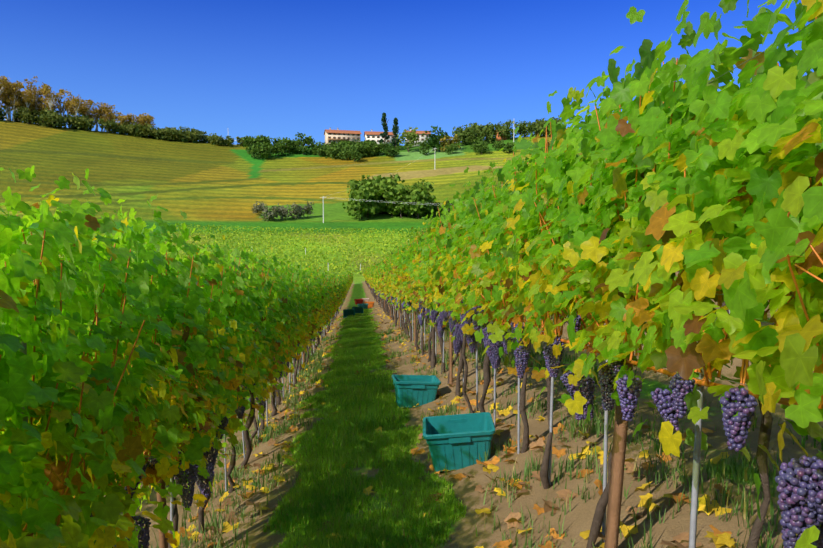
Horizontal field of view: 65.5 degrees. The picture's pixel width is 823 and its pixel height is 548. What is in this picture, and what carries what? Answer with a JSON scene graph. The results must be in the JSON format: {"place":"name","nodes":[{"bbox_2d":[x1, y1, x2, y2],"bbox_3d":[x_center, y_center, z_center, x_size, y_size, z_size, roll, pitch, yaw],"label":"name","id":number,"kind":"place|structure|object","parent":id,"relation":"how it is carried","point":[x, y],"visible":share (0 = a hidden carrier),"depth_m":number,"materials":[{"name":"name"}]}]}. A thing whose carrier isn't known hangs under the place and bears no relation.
{"place":"outdoors","nodes":[
{"label":"outdoors","id":0,"kind":"place"},
{"bbox_2d":[0,0,813,145],"label":"sky","id":1,"kind":"structure","parent":0,"point":[276,69],"materials":[{"name":"blue"}]},
{"bbox_2d":[0,116,822,547],"bbox_3d":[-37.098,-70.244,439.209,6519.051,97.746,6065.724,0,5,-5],"label":"ground","id":2,"kind":"structure","parent":0,"point":[200,184],"depth_m":17.14,"materials":[{"name":"green plant"}]},
{"bbox_2d":[0,76,563,220],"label":"distant trees","id":3,"kind":"object","parent":2,"relation":"on","point":[380,190],"materials":[{"name":"green plant"}]},
{"bbox_2d":[130,223,435,275],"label":"vineyard rows","id":4,"kind":"object","parent":2,"relation":"on","point":[314,247],"visible":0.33,"depth_m":195.53,"materials":[{"name":"green plant"}]},
{"bbox_2d":[325,128,360,145],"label":"farmhouse walls","id":5,"kind":"structure","parent":2,"relation":"on","point":[337,136],"depth_m":472.86,"materials":[{"name":"beige paint"}]},
{"bbox_2d":[324,129,360,134],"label":"roof","id":6,"kind":"structure","parent":5,"relation":"on","point":[343,131],"depth_m":474.63,"materials":[{"name":"orange tile"}]},
{"bbox_2d":[328,133,359,142],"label":"window shutters","id":7,"kind":"object","parent":5,"relation":"attached to","point":[340,139],"visible":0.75,"depth_m":471.73,"materials":[{"name":"wood"}]},
{"bbox_2d":[329,133,358,142],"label":"windows","id":8,"kind":"structure","parent":5,"relation":"in","point":[343,137],"depth_m":472.96,"materials":[{"name":"black glass"}]},
{"bbox_2d":[343,309,354,317],"bbox_3d":[-3.237,2.015,32.947,0.611,0.453,0.360,-1,5,-13],"label":"harvest crate","id":9,"kind":"object","parent":2,"relation":"on","point":[346,312],"visible":0.77,"depth_m":33.07,"materials":[{"name":"plastic"}]},
{"bbox_2d":[352,307,363,312],"bbox_3d":[-2.856,1.971,34.489,0.611,0.453,0.360,1,5,7],"label":"harvest crate","id":10,"kind":"object","parent":2,"relation":"on","point":[359,310],"visible":0.69,"depth_m":34.64,"materials":[{"name":"plastic"}]},
{"bbox_2d":[354,299,363,304],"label":"harvest crate","id":11,"kind":"object","parent":2,"relation":"on","point":[358,301],"visible":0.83,"depth_m":46.03,"materials":[{"name":"plastic"}]},
{"bbox_2d":[294,289,428,361],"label":"grape bunches","id":12,"kind":"object","parent":2,"relation":"on","point":[421,320],"visible":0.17,"depth_m":15.06,"materials":[{"name":"purple food"}]},
{"bbox_2d":[358,303,368,308],"bbox_3d":[-2.937,1.989,38.689,0.611,0.360,0.453,-2,5,-20],"label":"harvest crate","id":13,"kind":"object","parent":2,"relation":"on","point":[364,305],"visible":0.58,"depth_m":38.53,"materials":[{"name":"plastic"}]},
{"bbox_2d":[364,302,373,307],"bbox_3d":[-2.621,1.924,39.717,0.611,0.360,0.453,0,5,5],"label":"harvest crate","id":14,"kind":"object","parent":2,"relation":"on","point":[371,304],"visible":0.58,"depth_m":39.54,"materials":[{"name":"plastic"}]},
{"bbox_2d":[228,135,513,222],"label":"utility poles","id":15,"kind":"object","parent":2,"relation":"on","point":[369,201],"visible":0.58,"depth_m":251.04,"materials":[{"name":"concrete"}]},
{"bbox_2d":[19,221,729,547],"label":"vine stakes","id":16,"kind":"object","parent":2,"relation":"on","point":[695,482],"depth_m":3.42,"materials":[{"name":"grey metal"}]},
{"bbox_2d":[365,130,394,144],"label":"farmhouse wing walls","id":17,"kind":"structure","parent":2,"relation":"on","point":[375,138],"depth_m":476.92,"materials":[{"name":"white paint"}]},
{"bbox_2d":[364,129,392,136],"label":"roof","id":18,"kind":"structure","parent":17,"relation":"on","point":[372,133],"depth_m":478.34,"materials":[{"name":"orange tile"}]},
{"bbox_2d":[152,172,643,547],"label":"wooden posts","id":19,"kind":"object","parent":2,"relation":"on","point":[616,480],"depth_m":3.18,"materials":[{"name":"wood"}]},
{"bbox_2d":[7,30,813,411],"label":"trellis wires","id":20,"kind":"object","parent":2,"relation":"on","point":[715,294],"depth_m":2.19,"materials":[{"name":"silver metal"}]},
{"bbox_2d":[0,17,822,537],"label":"vine shoots","id":21,"kind":"object","parent":2,"relation":"on","point":[704,381],"visible":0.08,"depth_m":2.75,"materials":[{"name":"green plant"}]},
{"bbox_2d":[2,143,822,328],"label":"vine leaves","id":22,"kind":"object","parent":2,"relation":"on","point":[339,293],"visible":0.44,"depth_m":29.60,"materials":[{"name":"green plant"}]},
{"bbox_2d":[392,375,440,407],"bbox_3d":[0.051,1.564,8.494,0.611,0.360,0.453,2,3,-8],"label":"harvest crate","id":23,"kind":"object","parent":2,"relation":"on","point":[411,391],"visible":0.92,"depth_m":8.32,"materials":[{"name":"plastic"}]},
{"bbox_2d":[406,129,428,145],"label":"farmhouse annex walls","id":24,"kind":"structure","parent":2,"relation":"on","point":[424,137],"depth_m":479.67,"materials":[{"name":"white paint"}]},
{"bbox_2d":[406,131,430,133],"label":"roof","id":25,"kind":"structure","parent":24,"relation":"on","point":[420,132],"depth_m":480.93,"materials":[{"name":"orange tile"}]},
{"bbox_2d":[90,299,822,547],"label":"grape bunches","id":26,"kind":"object","parent":2,"relation":"on","point":[799,516],"visible":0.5,"depth_m":2.64,"materials":[{"name":"purple food"}]},
{"bbox_2d":[423,412,494,471],"bbox_3d":[0.417,1.476,5.582,0.611,0.360,0.453,-5,8,2],"label":"harvest crate","id":27,"kind":"object","parent":2,"relation":"on","point":[464,440],"visible":0.94,"depth_m":5.42,"materials":[{"name":"plastic"}]},
{"bbox_2d":[179,304,751,547],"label":"fallen leaves","id":28,"kind":"object","parent":2,"relation":"on","point":[718,537],"visible":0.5,"depth_m":4.86,"materials":[{"name":"yellow plant"}]},
{"bbox_2d":[168,271,772,547],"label":"vine trunks","id":29,"kind":"object","parent":2,"relation":"on","point":[761,457],"visible":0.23,"depth_m":5.23,"materials":[{"name":"brown wood"}]},
{"bbox_2d":[150,308,822,547],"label":"soil","id":30,"kind":"structure","parent":2,"relation":"on","point":[348,431],"depth_m":5.40,"materials":[{"name":"brown soil"}]},
{"bbox_2d":[496,131,506,140],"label":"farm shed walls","id":31,"kind":"structure","parent":2,"relation":"on","point":[498,137],"depth_m":472.26,"materials":[{"name":"beige paint"}]},
{"bbox_2d":[0,0,822,547],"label":"vine leaves","id":32,"kind":"object","parent":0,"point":[750,142],"visible":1,"depth_m":2.49,"materials":[{"name":"green plant"}]}
]}

